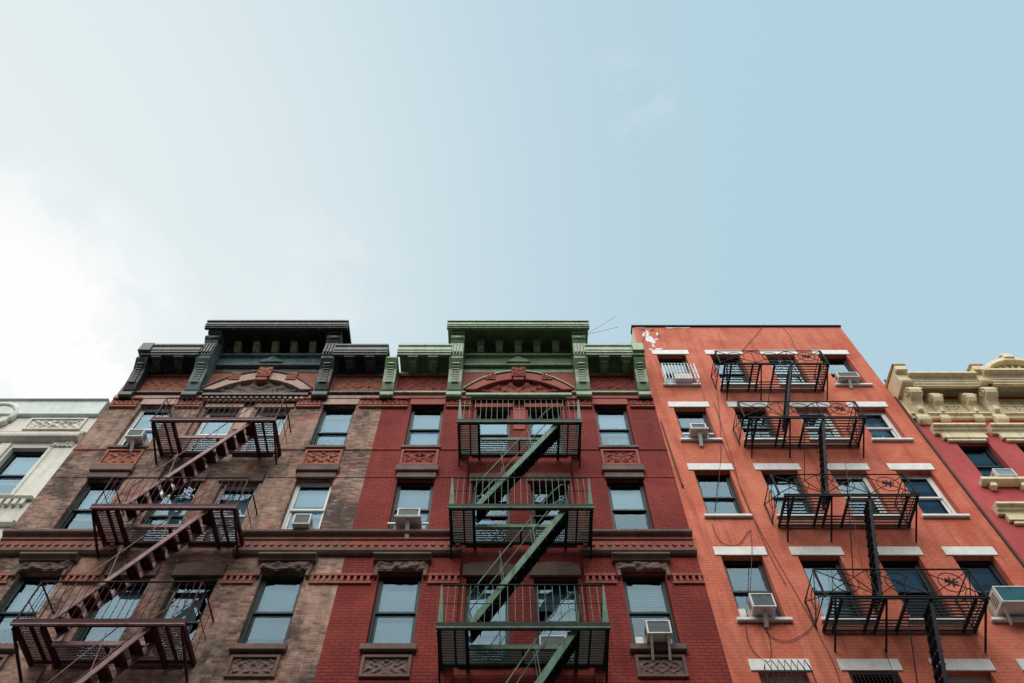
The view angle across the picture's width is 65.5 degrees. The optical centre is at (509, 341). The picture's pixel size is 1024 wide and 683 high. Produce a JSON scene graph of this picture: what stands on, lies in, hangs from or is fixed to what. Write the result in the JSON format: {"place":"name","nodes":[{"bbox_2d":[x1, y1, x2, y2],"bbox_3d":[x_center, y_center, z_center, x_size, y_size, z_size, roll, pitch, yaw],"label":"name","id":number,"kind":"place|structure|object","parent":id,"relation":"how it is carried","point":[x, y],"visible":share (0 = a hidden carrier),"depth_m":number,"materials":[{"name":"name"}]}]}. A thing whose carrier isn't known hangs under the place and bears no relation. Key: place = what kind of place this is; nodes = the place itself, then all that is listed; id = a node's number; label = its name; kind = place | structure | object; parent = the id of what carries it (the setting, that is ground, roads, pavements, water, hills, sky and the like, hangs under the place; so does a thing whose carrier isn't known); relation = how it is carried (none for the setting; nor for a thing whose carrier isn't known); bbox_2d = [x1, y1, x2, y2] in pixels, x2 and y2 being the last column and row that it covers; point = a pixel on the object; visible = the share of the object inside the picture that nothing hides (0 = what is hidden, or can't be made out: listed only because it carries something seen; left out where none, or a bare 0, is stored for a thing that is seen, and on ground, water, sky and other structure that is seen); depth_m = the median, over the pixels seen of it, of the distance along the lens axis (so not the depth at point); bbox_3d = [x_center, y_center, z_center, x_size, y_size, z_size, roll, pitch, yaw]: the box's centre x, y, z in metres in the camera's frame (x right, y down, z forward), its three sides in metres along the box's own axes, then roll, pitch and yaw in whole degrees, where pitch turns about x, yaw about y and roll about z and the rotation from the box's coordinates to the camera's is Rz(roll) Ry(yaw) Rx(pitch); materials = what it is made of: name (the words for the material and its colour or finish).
{"place":"outdoors","nodes":[
{"label":"outdoors","id":0,"kind":"place"},
{"bbox_2d":[0,0,1023,401],"label":"sky","id":1,"kind":"structure","parent":0,"point":[397,170],"materials":[{"name":"blue"}]},
{"bbox_2d":[845,461,861,564],"bbox_3d":[7.230,3.521,16.789,0.895,3.305,0.012,0,-61,0],"label":"cable","id":2,"kind":"object","parent":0,"point":[853,515],"visible":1,"depth_m":16.58,"materials":[{"name":"black rubber"}]},
{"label":"pavement","id":3,"kind":"structure","parent":0,"visible":0},
{"bbox_2d":[0,398,109,537],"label":"pale stone building","id":4,"kind":"structure","parent":3,"relation":"on","point":[40,439],"depth_m":20.61,"materials":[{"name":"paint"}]},
{"bbox_2d":[0,443,52,494],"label":"window","id":5,"kind":"structure","parent":4,"relation":"in","point":[15,473],"depth_m":20.11,"materials":[{"name":"glass"}]},
{"bbox_2d":[0,320,389,682],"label":"brown brick building","id":6,"kind":"structure","parent":3,"relation":"on","point":[271,590],"depth_m":18.67,"materials":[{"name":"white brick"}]},
{"bbox_2d":[0,577,60,629],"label":"window","id":7,"kind":"structure","parent":6,"relation":"in","point":[29,589],"depth_m":16.36,"materials":[{"name":"glass"}]},
{"bbox_2d":[57,483,122,528],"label":"window","id":8,"kind":"structure","parent":6,"relation":"in","point":[84,513],"depth_m":19.01,"materials":[{"name":"blue glass"}]},
{"bbox_2d":[69,583,147,650],"bbox_3d":[-7.970,5.689,15.895,0.920,2.120,0.267,0,-61,0],"label":"window","id":9,"kind":"structure","parent":6,"relation":"in","point":[96,633],"depth_m":16.19,"materials":[{"name":"glass"}]},
{"bbox_2d":[125,429,148,451],"bbox_3d":[-9.650,2.607,20.487,0.428,0.583,0.456,0,-61,0],"label":"air conditioner","id":10,"kind":"object","parent":6,"relation":"attached to","point":[133,437],"visible":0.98,"depth_m":20.46,"materials":[{"name":"white plastic"}]},
{"bbox_2d":[117,409,170,444],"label":"window","id":11,"kind":"structure","parent":6,"relation":"in","point":[146,424],"depth_m":21.95,"materials":[{"name":"glass"}]},
{"bbox_2d":[10,397,290,682],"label":"fire escape","id":12,"kind":"object","parent":6,"relation":"attached to","point":[121,659],"visible":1,"depth_m":16.34,"materials":[{"name":"red paint"}]},
{"bbox_2d":[179,487,194,498],"bbox_3d":[-7.593,3.587,18.729,0.238,0.368,0.153,-23,-63,12],"label":"striped shirt","id":13,"kind":"object","parent":12,"relation":"hanging from","point":[188,492],"visible":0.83,"depth_m":18.71,"materials":[{"name":"white fabric"}]},
{"bbox_2d":[135,487,198,537],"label":"window","id":14,"kind":"structure","parent":6,"relation":"in","point":[162,516],"depth_m":18.73,"materials":[{"name":"blue glass"}]},
{"bbox_2d":[150,582,216,650],"bbox_3d":[-6.560,5.689,15.895,0.920,2.120,0.267,0,-61,0],"label":"window","id":15,"kind":"structure","parent":6,"relation":"in","point":[186,594],"depth_m":16.46,"materials":[{"name":"glass"}]},
{"bbox_2d":[187,412,237,450],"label":"window","id":16,"kind":"structure","parent":6,"relation":"in","point":[211,427],"depth_m":21.75,"materials":[{"name":"glass"}]},
{"bbox_2d":[198,487,256,537],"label":"window","id":17,"kind":"structure","parent":6,"relation":"in","point":[249,498],"depth_m":19.25,"materials":[{"name":"glass"}]},
{"bbox_2d":[240,412,288,450],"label":"window","id":18,"kind":"structure","parent":6,"relation":"in","point":[280,426],"depth_m":21.96,"materials":[{"name":"glass"}]},
{"bbox_2d":[240,577,304,642],"bbox_3d":[-4.730,5.490,15.967,0.910,1.880,0.170,0,-61,0],"label":"window","id":19,"kind":"structure","parent":6,"relation":"in","point":[273,618],"depth_m":16.12,"materials":[{"name":"glass"}]},
{"bbox_2d":[286,514,313,528],"bbox_3d":[-4.768,4.146,17.848,0.664,0.364,0.494,0,-61,0],"label":"air conditioner","id":20,"kind":"object","parent":6,"relation":"attached to","point":[302,521],"visible":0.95,"depth_m":17.66,"materials":[{"name":"white plastic"}]},
{"bbox_2d":[281,483,332,528],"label":"window","id":21,"kind":"structure","parent":6,"relation":"in","point":[314,502],"depth_m":19.01,"materials":[{"name":"blue glass"}]},
{"bbox_2d":[311,409,354,444],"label":"window","id":22,"kind":"structure","parent":6,"relation":"in","point":[335,430],"depth_m":21.75,"materials":[{"name":"glass"}]},
{"bbox_2d":[314,320,732,682],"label":"red brick building","id":23,"kind":"structure","parent":3,"relation":"on","point":[642,564],"depth_m":18.22,"materials":[{"name":"brick"}]},
{"bbox_2d":[367,577,421,642],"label":"window","id":24,"kind":"structure","parent":23,"relation":"in","point":[394,617],"depth_m":16.03,"materials":[{"name":"glass"}]},
{"bbox_2d":[388,508,428,537],"bbox_3d":[-2.280,4.115,17.737,0.920,0.695,0.516,0,-61,0],"label":"air conditioner","id":25,"kind":"object","parent":23,"relation":"attached to","point":[407,518],"visible":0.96,"depth_m":17.76,"materials":[{"name":"white plastic"}]},
{"bbox_2d":[389,483,433,528],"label":"window","id":26,"kind":"structure","parent":23,"relation":"in","point":[422,499],"depth_m":19.07,"materials":[{"name":"glass"}]},
{"bbox_2d":[405,409,443,444],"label":"window","id":27,"kind":"structure","parent":23,"relation":"in","point":[422,429],"depth_m":21.59,"materials":[{"name":"glass"}]},
{"bbox_2d":[462,582,509,646],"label":"window","id":28,"kind":"structure","parent":23,"relation":"in","point":[487,637],"depth_m":16.10,"materials":[{"name":"glass"}]},
{"bbox_2d":[469,487,509,537],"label":"window","id":29,"kind":"structure","parent":23,"relation":"in","point":[487,520],"depth_m":18.67,"materials":[{"name":"glass"}]},
{"bbox_2d":[475,412,509,447],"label":"window","id":30,"kind":"structure","parent":23,"relation":"in","point":[485,430],"depth_m":21.71,"materials":[{"name":"glass"}]},
{"bbox_2d":[435,399,610,682],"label":"fire escape","id":31,"kind":"object","parent":23,"relation":"attached to","point":[553,661],"visible":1,"depth_m":16.38,"materials":[{"name":"green metal"}]},
{"bbox_2d":[528,412,563,447],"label":"window","id":32,"kind":"structure","parent":23,"relation":"in","point":[534,429],"depth_m":21.88,"materials":[{"name":"glass"}]},
{"bbox_2d":[531,487,572,537],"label":"window","id":33,"kind":"structure","parent":23,"relation":"in","point":[552,515],"depth_m":19.21,"materials":[{"name":"glass"}]},
{"bbox_2d":[539,635,565,644],"bbox_3d":[0.800,5.753,14.911,0.508,0.268,0.424,0,-61,0],"label":"air conditioner","id":34,"kind":"object","parent":23,"relation":"attached to","point":[554,639],"visible":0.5,"depth_m":14.85,"materials":[{"name":"white plastic"}]},
{"bbox_2d":[534,582,583,646],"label":"window","id":35,"kind":"structure","parent":23,"relation":"in","point":[548,610],"depth_m":16.38,"materials":[{"name":"glass"}]},
{"bbox_2d":[588,316,616,340],"bbox_3d":[3.232,0.398,26.241,1.162,5.383,0.020,0,-61,0],"label":"roof aerial","id":36,"kind":"object","parent":23,"relation":"on","point":[599,326],"visible":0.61,"depth_m":27.70,"materials":[{"name":"metal"}]},
{"bbox_2d":[594,409,633,444],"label":"window","id":37,"kind":"structure","parent":23,"relation":"in","point":[617,430],"depth_m":21.68,"materials":[{"name":"glass"}]},
{"bbox_2d":[607,483,652,528],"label":"window","id":38,"kind":"structure","parent":23,"relation":"in","point":[621,501],"depth_m":19.04,"materials":[{"name":"glass"}]},
{"bbox_2d":[622,577,678,642],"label":"window","id":39,"kind":"structure","parent":23,"relation":"in","point":[636,612],"depth_m":16.25,"materials":[{"name":"paint"}]},
{"bbox_2d":[635,620,671,659],"bbox_3d":[2.712,5.699,15.030,0.664,0.719,0.542,0,-61,0],"label":"air conditioner","id":40,"kind":"object","parent":23,"relation":"attached to","point":[657,631],"visible":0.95,"depth_m":15.00,"materials":[{"name":"white plastic"}]},
{"bbox_2d":[631,325,1023,682],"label":"orange building","id":41,"kind":"structure","parent":3,"relation":"on","point":[955,528],"depth_m":18.07,"materials":[{"name":"brick"}]},
{"bbox_2d":[635,327,689,349],"bbox_3d":[5.030,-0.111,25.505,1.911,1.537,0.004,0,-61,0],"label":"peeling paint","id":42,"kind":"object","parent":41,"relation":"attached to","point":[648,338],"depth_m":25.59,"materials":[{"name":"white paint"}]},
{"bbox_2d":[660,421,683,486],"bbox_3d":[4.105,2.811,20.242,0.109,2.741,0.038,0,-61,0],"label":"cable","id":43,"kind":"object","parent":41,"relation":"attached to","point":[671,454],"visible":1,"depth_m":20.13,"materials":[{"name":"black rubber"}]},
{"bbox_2d":[651,350,700,386],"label":"window","id":44,"kind":"structure","parent":41,"relation":"in","point":[669,383],"depth_m":24.33,"materials":[{"name":"paint"}]},
{"bbox_2d":[660,363,699,383],"bbox_3d":[4.970,0.979,23.320,0.972,0.870,0.305,0,-61,0],"label":"window guard","id":45,"kind":"object","parent":41,"relation":"attached to","point":[695,372],"visible":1,"depth_m":23.21,"materials":[{"name":"white paint"}]},
{"bbox_2d":[673,374,692,382],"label":"air conditioner","id":46,"kind":"object","parent":41,"relation":"attached to","point":[682,380],"visible":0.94,"depth_m":23.02,"materials":[{"name":"white plastic"}]},
{"bbox_2d":[668,402,722,441],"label":"window","id":47,"kind":"structure","parent":41,"relation":"in","point":[684,419],"depth_m":21.87,"materials":[{"name":"paint"}]},
{"bbox_2d":[682,423,713,445],"bbox_3d":[4.910,2.482,20.698,0.820,0.654,0.468,0,-61,0],"label":"air conditioner","id":48,"kind":"object","parent":41,"relation":"attached to","point":[700,431],"visible":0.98,"depth_m":20.71,"materials":[{"name":"white plastic"}]},
{"bbox_2d":[714,395,720,518],"bbox_3d":[5.267,2.745,20.381,1.290,5.335,0.013,0,-61,0],"label":"cable","id":49,"kind":"object","parent":41,"relation":"attached to","point":[720,458],"visible":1,"depth_m":19.91,"materials":[{"name":"black rubber"}]},
{"bbox_2d":[687,463,752,517],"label":"window","id":50,"kind":"structure","parent":41,"relation":"in","point":[728,506],"depth_m":19.16,"materials":[{"name":"glass"}]},
{"bbox_2d":[712,524,750,545],"bbox_3d":[4.980,4.273,17.656,0.851,0.720,0.014,0,-61,0],"label":"cable","id":51,"kind":"object","parent":41,"relation":"attached to","point":[731,545],"visible":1,"depth_m":17.49,"materials":[{"name":"black rubber"}]},
{"bbox_2d":[704,350,758,385],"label":"window","id":52,"kind":"structure","parent":41,"relation":"in","point":[708,352],"depth_m":24.33,"materials":[{"name":"paint"}]},
{"bbox_2d":[750,532,751,592],"bbox_3d":[5.086,4.671,16.866,0.508,1.884,0.015,0,-61,0],"label":"cable","id":53,"kind":"object","parent":41,"relation":"attached to","point":[751,566],"visible":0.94,"depth_m":16.72,"materials":[{"name":"black rubber"}]},
{"bbox_2d":[713,547,792,621],"bbox_3d":[4.975,5.056,16.480,1.130,2.060,0.325,0,-61,0],"label":"window","id":54,"kind":"structure","parent":41,"relation":"in","point":[739,575],"depth_m":16.78,"materials":[{"name":"glass"}]},
{"bbox_2d":[722,441,785,584],"bbox_3d":[5.593,3.783,18.530,0.168,4.990,0.012,0,-61,0],"label":"cable","id":55,"kind":"object","parent":41,"relation":"attached to","point":[753,518],"visible":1,"depth_m":18.00,"materials":[{"name":"black rubber"}]},
{"bbox_2d":[727,402,786,441],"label":"window","id":56,"kind":"structure","parent":41,"relation":"in","point":[730,404],"depth_m":21.78,"materials":[{"name":"paint"}]},
{"bbox_2d":[738,593,776,626],"bbox_3d":[4.902,5.356,15.675,0.604,0.659,0.510,0,-61,0],"label":"air conditioner","id":57,"kind":"object","parent":41,"relation":"attached to","point":[764,605],"visible":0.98,"depth_m":15.62,"materials":[{"name":"white plastic"}]},
{"bbox_2d":[745,621,770,661],"bbox_3d":[4.747,5.674,15.158,0.447,1.034,0.014,0,-61,0],"label":"cable","id":58,"kind":"object","parent":57,"relation":"hanging from","point":[750,645],"visible":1,"depth_m":15.08,"materials":[{"name":"black rubber"}]},
{"bbox_2d":[714,403,839,681],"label":"cable","id":59,"kind":"object","parent":41,"relation":"attached to","point":[776,559],"visible":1,"depth_m":16.85,"materials":[{"name":"black rubber"}]},
{"bbox_2d":[748,659,812,682],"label":"window","id":60,"kind":"structure","parent":41,"relation":"in","point":[755,664],"depth_m":14.63,"materials":[{"name":"white paint"}]},
{"bbox_2d":[757,597,816,641],"bbox_3d":[5.481,5.421,15.609,1.254,1.129,0.014,0,-61,0],"label":"cable","id":61,"kind":"object","parent":41,"relation":"attached to","point":[798,636],"visible":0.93,"depth_m":15.32,"materials":[{"name":"black rubber"}]},
{"bbox_2d":[759,351,814,385],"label":"window","id":62,"kind":"structure","parent":41,"relation":"in","point":[772,360],"depth_m":24.53,"materials":[{"name":"paint"}]},
{"bbox_2d":[753,463,823,517],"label":"window","id":63,"kind":"structure","parent":41,"relation":"in","point":[782,486],"depth_m":19.54,"materials":[{"name":"paint"}]},
{"bbox_2d":[764,659,816,682],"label":"window guard","id":64,"kind":"object","parent":41,"relation":"attached to","point":[791,670],"visible":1,"depth_m":14.40,"materials":[{"name":"black metal"}]},
{"bbox_2d":[789,402,849,441],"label":"window","id":65,"kind":"structure","parent":41,"relation":"in","point":[805,403],"depth_m":21.78,"materials":[{"name":"white paint"}]},
{"bbox_2d":[788,547,875,621],"bbox_3d":[6.630,5.129,16.521,1.140,2.060,0.493,0,-61,0],"label":"window","id":66,"kind":"structure","parent":41,"relation":"in","point":[826,582],"depth_m":16.95,"materials":[{"name":"glass"}]},
{"bbox_2d":[812,350,872,386],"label":"window","id":67,"kind":"structure","parent":41,"relation":"in","point":[836,365],"depth_m":24.32,"materials":[{"name":"paint"}]},
{"bbox_2d":[834,372,859,388],"bbox_3d":[9.810,1.187,23.085,0.628,0.542,0.392,0,-61,0],"label":"air conditioner","id":68,"kind":"object","parent":41,"relation":"attached to","point":[850,378],"visible":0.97,"depth_m":23.06,"materials":[{"name":"white plastic"}]},
{"bbox_2d":[711,350,989,682],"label":"fire escape","id":69,"kind":"object","parent":41,"relation":"attached to","point":[931,626],"visible":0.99,"depth_m":17.50,"materials":[{"name":"black metal"}]},
{"bbox_2d":[827,463,899,517],"bbox_3d":[8.330,3.615,19.049,1.140,1.990,0.325,0,-61,0],"label":"window","id":70,"kind":"structure","parent":41,"relation":"in","point":[830,466],"depth_m":19.41,"materials":[{"name":"glass"}]},
{"bbox_2d":[836,659,902,682],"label":"window","id":71,"kind":"structure","parent":41,"relation":"in","point":[844,664],"depth_m":14.63,"materials":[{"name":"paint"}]},
{"bbox_2d":[849,672,902,682],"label":"window guard","id":72,"kind":"object","parent":41,"relation":"attached to","point":[871,674],"visible":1,"depth_m":14.46,"materials":[{"name":"black metal"}]},
{"bbox_2d":[845,402,913,441],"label":"window","id":73,"kind":"structure","parent":41,"relation":"in","point":[879,433],"depth_m":21.68,"materials":[{"name":"white paint"}]},
{"bbox_2d":[884,648,895,682],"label":"cable","id":74,"kind":"object","parent":41,"relation":"attached to","point":[890,665],"visible":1,"depth_m":14.62,"materials":[{"name":"black rubber"}]},
{"bbox_2d":[867,547,964,621],"bbox_3d":[8.330,5.087,16.497,1.140,2.060,0.395,0,-61,0],"label":"window","id":75,"kind":"structure","parent":41,"relation":"in","point":[883,551],"depth_m":16.85,"materials":[{"name":"paint"}]},
{"bbox_2d":[886,463,969,517],"bbox_3d":[9.940,3.615,19.049,1.120,1.990,0.325,0,-61,0],"label":"window","id":76,"kind":"structure","parent":41,"relation":"in","point":[932,502],"depth_m":19.16,"materials":[{"name":"white paint"}]},
{"bbox_2d":[884,379,1023,566],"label":"cable","id":77,"kind":"object","parent":41,"relation":"attached to","point":[1019,559],"visible":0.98,"depth_m":19.00,"materials":[{"name":"black rubber"}]},
{"bbox_2d":[928,659,995,682],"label":"window","id":78,"kind":"structure","parent":41,"relation":"in","point":[951,664],"depth_m":14.62,"materials":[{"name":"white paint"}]},
{"bbox_2d":[941,547,1023,621],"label":"window","id":79,"kind":"structure","parent":41,"relation":"in","point":[985,572],"depth_m":16.98,"materials":[{"name":"paint"}]},
{"bbox_2d":[987,586,1023,624],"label":"air conditioner","id":80,"kind":"object","parent":41,"relation":"attached to","point":[1007,601],"visible":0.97,"depth_m":15.64,"materials":[{"name":"white plastic"}]},
{"bbox_2d":[1015,659,1023,670],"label":"window","id":81,"kind":"structure","parent":41,"relation":"in","point":[1020,662],"depth_m":14.69,"materials":[{"name":"white paint"}]},
{"bbox_2d":[885,354,1023,561],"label":"pink building","id":82,"kind":"structure","parent":3,"relation":"on","point":[970,422],"depth_m":21.28,"materials":[{"name":"paint"}]},
{"bbox_2d":[929,423,1023,489],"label":"window","id":83,"kind":"structure","parent":82,"relation":"in","point":[982,458],"depth_m":20.62,"materials":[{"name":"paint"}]},
{"bbox_2d":[990,468,1017,476],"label":"air conditioner","id":84,"kind":"object","parent":82,"relation":"on","point":[1003,472],"visible":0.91,"depth_m":19.27,"materials":[{"name":"white plastic"}]},
{"bbox_2d":[987,423,1023,451],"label":"window","id":85,"kind":"structure","parent":82,"relation":"in","point":[1008,432],"depth_m":20.90,"materials":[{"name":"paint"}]},
{"bbox_2d":[991,501,1023,525],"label":"window","id":86,"kind":"structure","parent":82,"relation":"in","point":[1012,511],"depth_m":18.18,"materials":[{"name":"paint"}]}
]}

